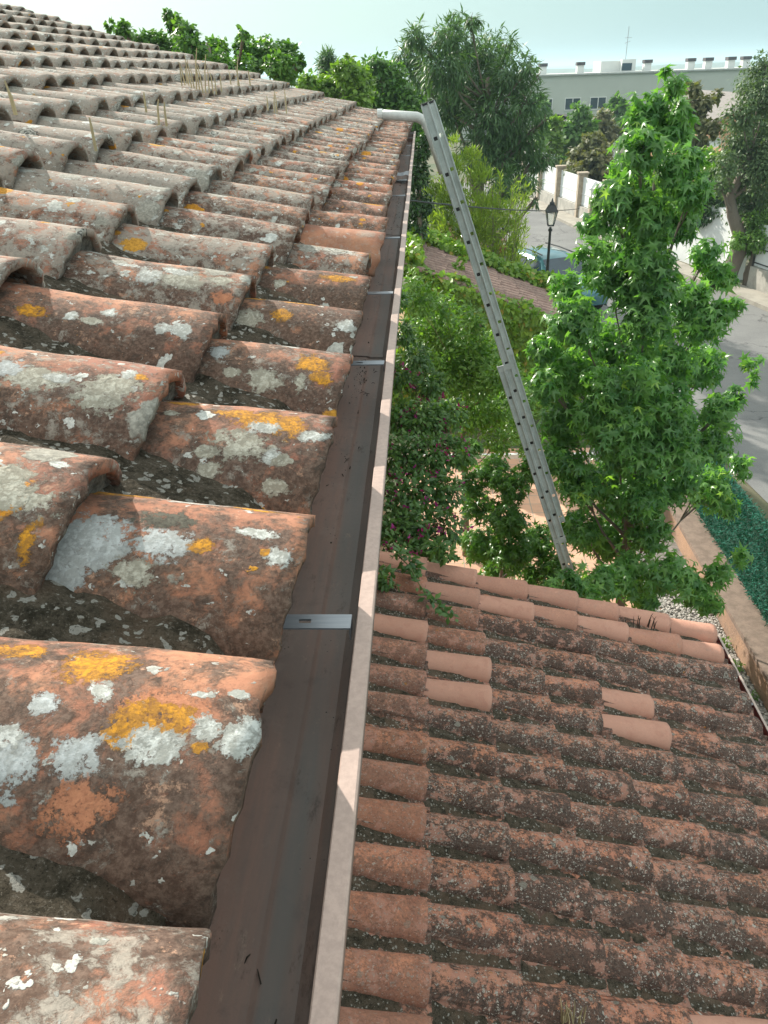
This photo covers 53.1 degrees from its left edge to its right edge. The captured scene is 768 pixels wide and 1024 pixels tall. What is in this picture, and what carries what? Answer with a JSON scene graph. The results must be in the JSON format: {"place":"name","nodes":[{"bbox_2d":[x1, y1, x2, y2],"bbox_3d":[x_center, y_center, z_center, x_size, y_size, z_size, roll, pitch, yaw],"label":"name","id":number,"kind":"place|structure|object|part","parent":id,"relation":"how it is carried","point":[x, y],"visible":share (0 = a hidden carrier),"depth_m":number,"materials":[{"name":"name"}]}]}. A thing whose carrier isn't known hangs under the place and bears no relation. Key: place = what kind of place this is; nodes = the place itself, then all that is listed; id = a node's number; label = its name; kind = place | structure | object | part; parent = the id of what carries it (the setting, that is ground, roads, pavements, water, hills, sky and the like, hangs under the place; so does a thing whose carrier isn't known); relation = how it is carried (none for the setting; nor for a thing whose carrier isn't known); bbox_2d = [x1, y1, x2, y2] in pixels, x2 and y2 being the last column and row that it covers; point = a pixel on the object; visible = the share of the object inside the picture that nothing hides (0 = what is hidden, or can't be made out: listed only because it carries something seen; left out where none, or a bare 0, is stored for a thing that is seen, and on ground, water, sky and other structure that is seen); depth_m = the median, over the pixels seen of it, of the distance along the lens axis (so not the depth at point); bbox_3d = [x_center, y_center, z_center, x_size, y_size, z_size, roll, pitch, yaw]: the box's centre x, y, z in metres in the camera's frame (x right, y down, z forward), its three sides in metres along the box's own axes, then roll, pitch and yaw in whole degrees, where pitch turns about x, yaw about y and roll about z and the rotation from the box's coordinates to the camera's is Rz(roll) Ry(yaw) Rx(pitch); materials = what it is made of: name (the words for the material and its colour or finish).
{"place":"outdoors","nodes":[
{"label":"outdoors","id":0,"kind":"place"},
{"bbox_2d":[0,3,415,1023],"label":"house","id":1,"kind":"structure","parent":0,"point":[200,297],"depth_m":0.84,"materials":[{"name":"tile"}]},
{"bbox_2d":[4,80,17,114],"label":"dry weed","id":2,"kind":"object","parent":1,"relation":"on","point":[13,106],"visible":1,"depth_m":2.06,"materials":[{"name":"plant"}]},
{"bbox_2d":[89,117,97,150],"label":"dry weed","id":3,"kind":"object","parent":1,"relation":"on","point":[93,137],"visible":1,"depth_m":1.87,"materials":[{"name":"plant"}]},
{"bbox_2d":[143,92,167,125],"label":"dry weed","id":4,"kind":"object","parent":1,"relation":"on","point":[158,117],"visible":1,"depth_m":2.58,"materials":[{"name":"plant"}]},
{"bbox_2d":[178,48,221,94],"bbox_3d":[-1.041,-2.459,4.290,0.196,0.224,0.495,-13,31,-18],"label":"dry weed","id":5,"kind":"object","parent":1,"relation":"on","point":[196,75],"visible":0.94,"depth_m":4.30,"materials":[{"name":"plant"}]},
{"bbox_2d":[229,55,239,85],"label":"dry weed","id":6,"kind":"object","parent":1,"relation":"on","point":[238,84],"visible":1,"depth_m":4.92,"materials":[{"name":"plant"}]},
{"bbox_2d":[248,71,286,113],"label":"dry weed","id":7,"kind":"object","parent":1,"relation":"on","point":[274,99],"visible":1,"depth_m":4.20,"materials":[{"name":"plant"}]},
{"bbox_2d":[244,150,410,1023],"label":"grit","id":8,"kind":"object","parent":1,"relation":"on","point":[330,542],"visible":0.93,"depth_m":1.50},
{"bbox_2d":[397,171,408,175],"bbox_3d":[0.108,-2.050,4.646,0.090,0.022,0.140,0,30,3],"label":"bracket","id":9,"kind":"object","parent":1,"relation":"on","point":[403,173],"visible":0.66,"depth_m":4.62,"materials":[{"name":"silver metal"}]},
{"bbox_2d":[380,286,481,564],"bbox_3d":[0.413,0.300,7.807,1.104,4.516,3.031,0,30,3],"label":"bougainvillea","id":10,"kind":"object","parent":1,"relation":"attached to","point":[408,528],"visible":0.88,"depth_m":7.24,"materials":[{"name":"green plant"}]},
{"bbox_2d":[0,0,767,76],"label":"sky","id":11,"kind":"structure","parent":0,"point":[559,32],"materials":[{"name":"blue"}]},
{"bbox_2d":[410,200,578,210],"bbox_3d":[3.532,-7.242,18.174,0.024,3.342,21.890,8,31,17],"label":"overhead cable","id":12,"kind":"object","parent":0,"point":[479,207],"visible":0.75,"depth_m":12.93,"materials":[{"name":"black plastic"}]},
{"bbox_2d":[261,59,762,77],"bbox_3d":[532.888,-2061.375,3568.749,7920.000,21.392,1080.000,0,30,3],"label":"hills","id":13,"kind":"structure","parent":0,"point":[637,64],"depth_m":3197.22,"materials":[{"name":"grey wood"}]},
{"bbox_2d":[261,60,766,79],"bbox_3d":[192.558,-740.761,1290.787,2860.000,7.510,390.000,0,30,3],"label":"hills","id":14,"kind":"structure","parent":0,"point":[640,67],"depth_m":1159.01,"materials":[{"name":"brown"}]},
{"bbox_2d":[394,448,662,612],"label":"terrace","id":15,"kind":"structure","parent":0,"point":[532,506],"depth_m":12.70,"materials":[{"name":"beige stone"}]},
{"bbox_2d":[399,267,542,556],"bbox_3d":[1.182,-1.128,10.556,2.126,4.217,1.628,0,30,3],"label":"garden shrub","id":16,"kind":"object","parent":15,"relation":"on","point":[476,363],"visible":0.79,"depth_m":10.01,"materials":[{"name":"green plant"}]},
{"bbox_2d":[377,99,574,576],"bbox_3d":[1.317,-0.705,7.839,2.558,6.220,0.488,0,30,3],"label":"ladder","id":17,"kind":"object","parent":15,"relation":"on","point":[429,120],"visible":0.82,"depth_m":7.20,"materials":[{"name":"metal"}]},
{"bbox_2d":[423,452,593,466],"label":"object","id":18,"kind":"object","parent":15,"relation":"on","point":[513,456],"visible":0.04,"depth_m":13.64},
{"bbox_2d":[451,436,578,586],"bbox_3d":[1.679,0.112,10.015,1.583,2.602,1.393,-21,35,-30],"label":"sweetgum sapling","id":19,"kind":"object","parent":15,"relation":"on","point":[494,552],"visible":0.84,"depth_m":9.69,"materials":[{"name":"green plant"}]},
{"bbox_2d":[540,567,605,600],"bbox_3d":[1.839,1.486,8.009,0.868,2.165,0.352,-6,30,-8],"label":"leafy shrub","id":20,"kind":"object","parent":15,"relation":"on","point":[578,585],"visible":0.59,"depth_m":7.55,"materials":[{"name":"green plant"}]},
{"bbox_2d":[521,63,766,617],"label":"sweetgum tree","id":21,"kind":"object","parent":15,"relation":"on","point":[634,419],"visible":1,"depth_m":7.84,"materials":[{"name":"green plant"}]},
{"bbox_2d":[290,65,767,552],"bbox_3d":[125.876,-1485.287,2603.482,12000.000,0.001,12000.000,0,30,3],"label":"ground","id":22,"kind":"structure","parent":0,"point":[760,501],"depth_m":15.67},
{"bbox_2d":[103,7,306,86],"bbox_3d":[-2.468,-4.017,12.723,2.983,7.317,1.688,5,31,13],"label":"tree","id":23,"kind":"object","parent":22,"relation":"on","point":[282,60],"visible":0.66,"depth_m":10.95,"materials":[{"name":"green plant"}]},
{"bbox_2d":[312,45,340,79],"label":"conifer tree","id":24,"kind":"object","parent":22,"relation":"on","point":[326,57],"visible":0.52,"depth_m":23.29,"materials":[{"name":"green plant"}]},
{"bbox_2d":[295,52,377,108],"bbox_3d":[-0.940,-7.365,18.979,1.845,6.830,2.136,0,30,3],"label":"tree","id":25,"kind":"object","parent":22,"relation":"on","point":[352,81],"visible":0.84,"depth_m":16.98,"materials":[{"name":"green plant"}]},
{"bbox_2d":[357,46,429,322],"bbox_3d":[0.281,-8.581,20.867,1.961,6.992,1.761,0,30,3],"label":"tree","id":26,"kind":"object","parent":22,"relation":"on","point":[391,85],"visible":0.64,"depth_m":19.31,"materials":[{"name":"green plant"}]},
{"bbox_2d":[407,131,436,240],"bbox_3d":[0.781,-5.494,16.897,0.904,5.550,1.001,0,30,3],"label":"dark shrub","id":27,"kind":"object","parent":22,"relation":"on","point":[419,212],"visible":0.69,"depth_m":16.05,"materials":[{"name":"green plant"}]},
{"bbox_2d":[391,3,557,248],"bbox_3d":[2.617,-10.341,22.715,5.131,8.113,4.558,0,30,3],"label":"pepper tree","id":28,"kind":"object","parent":22,"relation":"on","point":[464,92],"visible":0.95,"depth_m":21.55,"materials":[{"name":"green plant"}]},
{"bbox_2d":[398,242,559,405],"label":"outbuilding","id":29,"kind":"structure","parent":22,"relation":"on","point":[437,260],"depth_m":16.13,"materials":[{"name":"tile"}]},
{"bbox_2d":[451,255,468,269],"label":"ivy shoot","id":30,"kind":"object","parent":29,"relation":"on","point":[456,263],"visible":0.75,"depth_m":15.88,"materials":[{"name":"green plant"}]},
{"bbox_2d":[391,221,582,419],"bbox_3d":[2.089,-4.348,16.802,4.884,3.800,3.856,0,30,3],"label":"ivy","id":31,"kind":"object","parent":29,"relation":"attached to","point":[522,326],"visible":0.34,"depth_m":15.20,"materials":[{"name":"green plant"}]},
{"bbox_2d":[421,131,543,269],"bbox_3d":[2.333,-6.408,18.671,3.515,5.272,2.873,0,30,3],"label":"bamboo","id":32,"kind":"object","parent":22,"relation":"on","point":[440,217],"visible":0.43,"depth_m":18.09,"materials":[{"name":"green plant"}]},
{"bbox_2d":[531,94,552,118],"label":"tree","id":33,"kind":"object","parent":22,"relation":"on","point":[548,103],"visible":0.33,"depth_m":73.94,"materials":[{"name":"green plant"}]},
{"bbox_2d":[545,198,557,270],"bbox_3d":[4.326,-6.428,20.334,0.310,3.520,0.310,0,30,3],"label":"street lamp","id":34,"kind":"object","parent":22,"relation":"on","point":[551,210],"visible":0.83,"depth_m":19.64,"materials":[{"name":"black metal"}]},
{"bbox_2d":[339,551,767,1023],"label":"annex","id":35,"kind":"object","parent":22,"relation":"on","point":[563,794],"visible":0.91,"depth_m":4.04,"materials":[{"name":"tile"}]},
{"bbox_2d":[377,563,399,592],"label":"leafy shoot","id":36,"kind":"object","parent":35,"relation":"on","point":[383,574],"visible":0.95,"depth_m":5.28,"materials":[{"name":"green plant"}]},
{"bbox_2d":[390,542,426,578],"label":"leafy shoot","id":37,"kind":"object","parent":35,"relation":"on","point":[412,563],"visible":0.89,"depth_m":5.44,"materials":[{"name":"green plant"}]},
{"bbox_2d":[397,554,458,624],"bbox_3d":[0.272,0.530,5.321,0.159,0.251,0.718,-19,34,-27],"label":"trailing shoot","id":38,"kind":"object","parent":35,"relation":"on","point":[438,610],"visible":0.99,"depth_m":5.25,"materials":[{"name":"green plant"}]},
{"bbox_2d":[429,538,462,566],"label":"leafy shoot","id":39,"kind":"object","parent":35,"relation":"on","point":[441,552],"visible":1,"depth_m":5.69,"materials":[{"name":"green plant"}]},
{"bbox_2d":[560,998,585,1023],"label":"grass tuft","id":40,"kind":"object","parent":35,"relation":"on","point":[565,1018],"visible":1,"depth_m":3.09,"materials":[{"name":"plant"}]},
{"bbox_2d":[622,614,657,629],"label":"grass tuft","id":41,"kind":"object","parent":35,"relation":"on","point":[638,625],"visible":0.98,"depth_m":5.73,"materials":[{"name":"plant"}]},
{"bbox_2d":[537,113,569,161],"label":"tree","id":42,"kind":"object","parent":22,"relation":"on","point":[555,144],"visible":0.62,"depth_m":41.00,"materials":[{"name":"green plant"}]},
{"bbox_2d":[548,149,567,167],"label":"conifer tree","id":43,"kind":"object","parent":22,"relation":"on","point":[556,160],"visible":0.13,"depth_m":41.01,"materials":[{"name":"green plant"}]},
{"bbox_2d":[554,154,566,164],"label":"tree","id":44,"kind":"object","parent":22,"relation":"on","point":[564,159],"visible":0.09,"depth_m":49.81,"materials":[{"name":"green plant"}]},
{"bbox_2d":[560,100,601,159],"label":"tree","id":45,"kind":"object","parent":22,"relation":"on","point":[580,121],"visible":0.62,"depth_m":43.55,"materials":[{"name":"green plant"}]},
{"bbox_2d":[560,129,615,181],"bbox_3d":[10.516,-17.404,39.050,3.183,3.656,3.121,0,30,3],"label":"tree","id":46,"kind":"object","parent":22,"relation":"on","point":[592,157],"visible":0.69,"depth_m":38.31,"materials":[{"name":"green plant"}]},
{"bbox_2d":[588,182,600,216],"bbox_3d":[9.238,-13.502,33.923,0.557,2.018,0.594,0,30,3],"label":"garden lantern","id":47,"kind":"object","parent":22,"relation":"on","point":[591,187],"visible":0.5,"depth_m":33.54,"materials":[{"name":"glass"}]},
{"bbox_2d":[593,107,623,143],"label":"tree","id":48,"kind":"object","parent":22,"relation":"on","point":[606,124],"visible":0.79,"depth_m":52.91,"materials":[{"name":"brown plant"}]},
{"bbox_2d":[602,90,629,125],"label":"tree","id":49,"kind":"object","parent":22,"relation":"on","point":[617,104],"visible":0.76,"depth_m":60.60,"materials":[{"name":"green plant"}]},
{"bbox_2d":[616,115,630,142],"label":"tree","id":50,"kind":"object","parent":22,"relation":"on","point":[619,123],"visible":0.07,"depth_m":54.29,"materials":[{"name":"green plant"}]},
{"bbox_2d":[591,448,767,725],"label":"gravel bed","id":51,"kind":"object","parent":22,"relation":"on","point":[674,546],"visible":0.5,"depth_m":11.49,"materials":[{"name":"grey gravel"}]},
{"bbox_2d":[644,565,767,724],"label":"gravel","id":52,"kind":"structure","parent":51,"relation":"on","point":[684,614],"depth_m":10.11,"materials":[{"name":"white gravel"}]},
{"bbox_2d":[721,636,732,649],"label":"weed","id":53,"kind":"object","parent":51,"relation":"on","point":[723,640],"visible":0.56,"depth_m":9.58,"materials":[{"name":"green plant"}]},
{"bbox_2d":[732,657,745,671],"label":"weed","id":54,"kind":"object","parent":51,"relation":"on","point":[738,667],"visible":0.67,"depth_m":9.21,"materials":[{"name":"green plant"}]},
{"bbox_2d":[751,690,760,700],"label":"weed","id":55,"kind":"object","parent":51,"relation":"on","point":[752,694],"visible":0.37,"depth_m":8.78,"materials":[{"name":"green plant"}]},
{"bbox_2d":[682,79,724,180],"bbox_3d":[12.224,-13.806,30.443,2.070,5.838,2.272,0,30,3],"label":"tree","id":56,"kind":"object","parent":22,"relation":"on","point":[702,108],"visible":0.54,"depth_m":29.23,"materials":[{"name":"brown plant"}]},
{"bbox_2d":[691,145,723,181],"bbox_3d":[11.680,-11.504,28.493,1.846,3.829,2.531,16,34,28],"label":"tree","id":57,"kind":"object","parent":22,"relation":"on","point":[712,153],"visible":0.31,"depth_m":27.22,"materials":[{"name":"green plant"}]},
{"bbox_2d":[667,202,751,279],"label":"boundary wall","id":58,"kind":"structure","parent":22,"relation":"on","point":[717,229],"depth_m":26.37,"materials":[{"name":"white paint"}]},
{"bbox_2d":[694,177,725,227],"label":"glossy bush","id":59,"kind":"object","parent":22,"relation":"on","point":[715,202],"visible":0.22,"depth_m":26.35,"materials":[{"name":"green plant"}]},
{"bbox_2d":[660,496,767,711],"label":"garden wall","id":60,"kind":"structure","parent":22,"relation":"on","point":[743,624],"depth_m":9.78,"materials":[{"name":"beige concrete"}]},
{"bbox_2d":[687,431,767,625],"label":"artificial hedge","id":61,"kind":"object","parent":60,"relation":"on","point":[750,529],"visible":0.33,"depth_m":9.93,"materials":[{"name":"green plastic"},{"name":"galvanised steel"}]},
{"bbox_2d":[710,49,767,278],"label":"evergreen tree","id":62,"kind":"object","parent":22,"relation":"on","point":[746,167],"visible":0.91,"depth_m":22.87,"materials":[{"name":"green plant"}]},
{"bbox_2d":[725,207,767,285],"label":"pale bush","id":63,"kind":"object","parent":22,"relation":"on","point":[754,245],"visible":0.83,"depth_m":23.86,"materials":[{"name":"green plant"}]},
{"bbox_2d":[524,114,614,158],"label":"house","id":64,"kind":"structure","parent":0,"point":[564,116],"depth_m":61.46,"materials":[{"name":"paint"}]},
{"bbox_2d":[423,183,767,502],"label":"road","id":65,"kind":"structure","parent":0,"point":[748,332],"depth_m":19.12,"materials":[{"name":"grey asphalt"}]},
{"bbox_2d":[447,220,506,253],"bbox_3d":[3.658,-11.039,30.413,2.120,1.565,4.100,-4,30,-4],"label":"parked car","id":66,"kind":"object","parent":65,"relation":"on","point":[479,235],"visible":0.02,"depth_m":29.09,"materials":[{"name":"teal paint"}]},
{"bbox_2d":[505,242,607,308],"bbox_3d":[5.167,-7.273,23.731,2.120,1.562,4.100,-11,31,-16],"label":"parked car","id":67,"kind":"object","parent":65,"relation":"on","point":[558,261],"visible":0.24,"depth_m":23.01,"materials":[{"name":"teal paint"}]},
{"bbox_3d":[4.524,-7.349,23.081,0.228,0.360,1.130,-11,31,-16],"label":"side window","id":68,"kind":"part","parent":67,"relation":"part of","materials":[{"name":"glass"}]},
{"bbox_2d":[439,29,767,139],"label":"apartment block","id":69,"kind":"structure","parent":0,"point":[602,83],"depth_m":78.11,"materials":[{"name":"white paint"}]},
{"bbox_2d":[548,98,552,108],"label":"window","id":70,"kind":"structure","parent":69,"relation":"in","point":[551,101],"depth_m":78.82,"materials":[{"name":"grey glass"}]},
{"bbox_2d":[564,97,580,110],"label":"window","id":71,"kind":"structure","parent":69,"relation":"in","point":[568,101],"depth_m":78.76,"materials":[{"name":"grey glass"}]},
{"bbox_2d":[589,96,606,109],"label":"window","id":72,"kind":"structure","parent":69,"relation":"in","point":[596,102],"depth_m":78.68,"materials":[{"name":"grey glass"}]},
{"bbox_2d":[622,63,631,70],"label":"penthouse window","id":73,"kind":"structure","parent":69,"relation":"in","point":[625,66],"depth_m":79.73,"materials":[{"name":"grey glass"}]},
{"bbox_2d":[484,181,767,311],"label":"pavement","id":74,"kind":"structure","parent":0,"point":[754,297],"depth_m":25.86,"materials":[{"name":"concrete"}]},
{"bbox_2d":[514,162,619,226],"bbox_3d":[8.951,-16.436,38.891,0.621,2.000,18.972,-5,30,-6],"label":"boundary fence","id":75,"kind":"object","parent":74,"relation":"on","point":[567,191],"visible":0.35,"depth_m":38.12,"materials":[{"name":"paint"}]},
{"bbox_2d":[746,224,767,293],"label":"boundary fence","id":76,"kind":"object","parent":74,"relation":"on","point":[758,277],"visible":0.72,"depth_m":23.91,"materials":[{"name":"paint"}]},
{"bbox_2d":[669,90,767,186],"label":"house","id":77,"kind":"structure","parent":0,"point":[716,110],"depth_m":39.88,"materials":[{"name":"white paint"}]},
{"bbox_3d":[14.885,-15.810,36.364,3.357,3.260,6.600,0,30,3],"label":"house","id":78,"kind":"object","parent":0,"visible":0},
{"bbox_2d":[708,138,720,147],"bbox_3d":[13.955,-15.546,32.712,0.640,0.829,0.328,0,30,3],"label":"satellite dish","id":79,"kind":"object","parent":78,"relation":"attached to","point":[716,141],"visible":0.3,"depth_m":32.54,"materials":[{"name":"white metal"}]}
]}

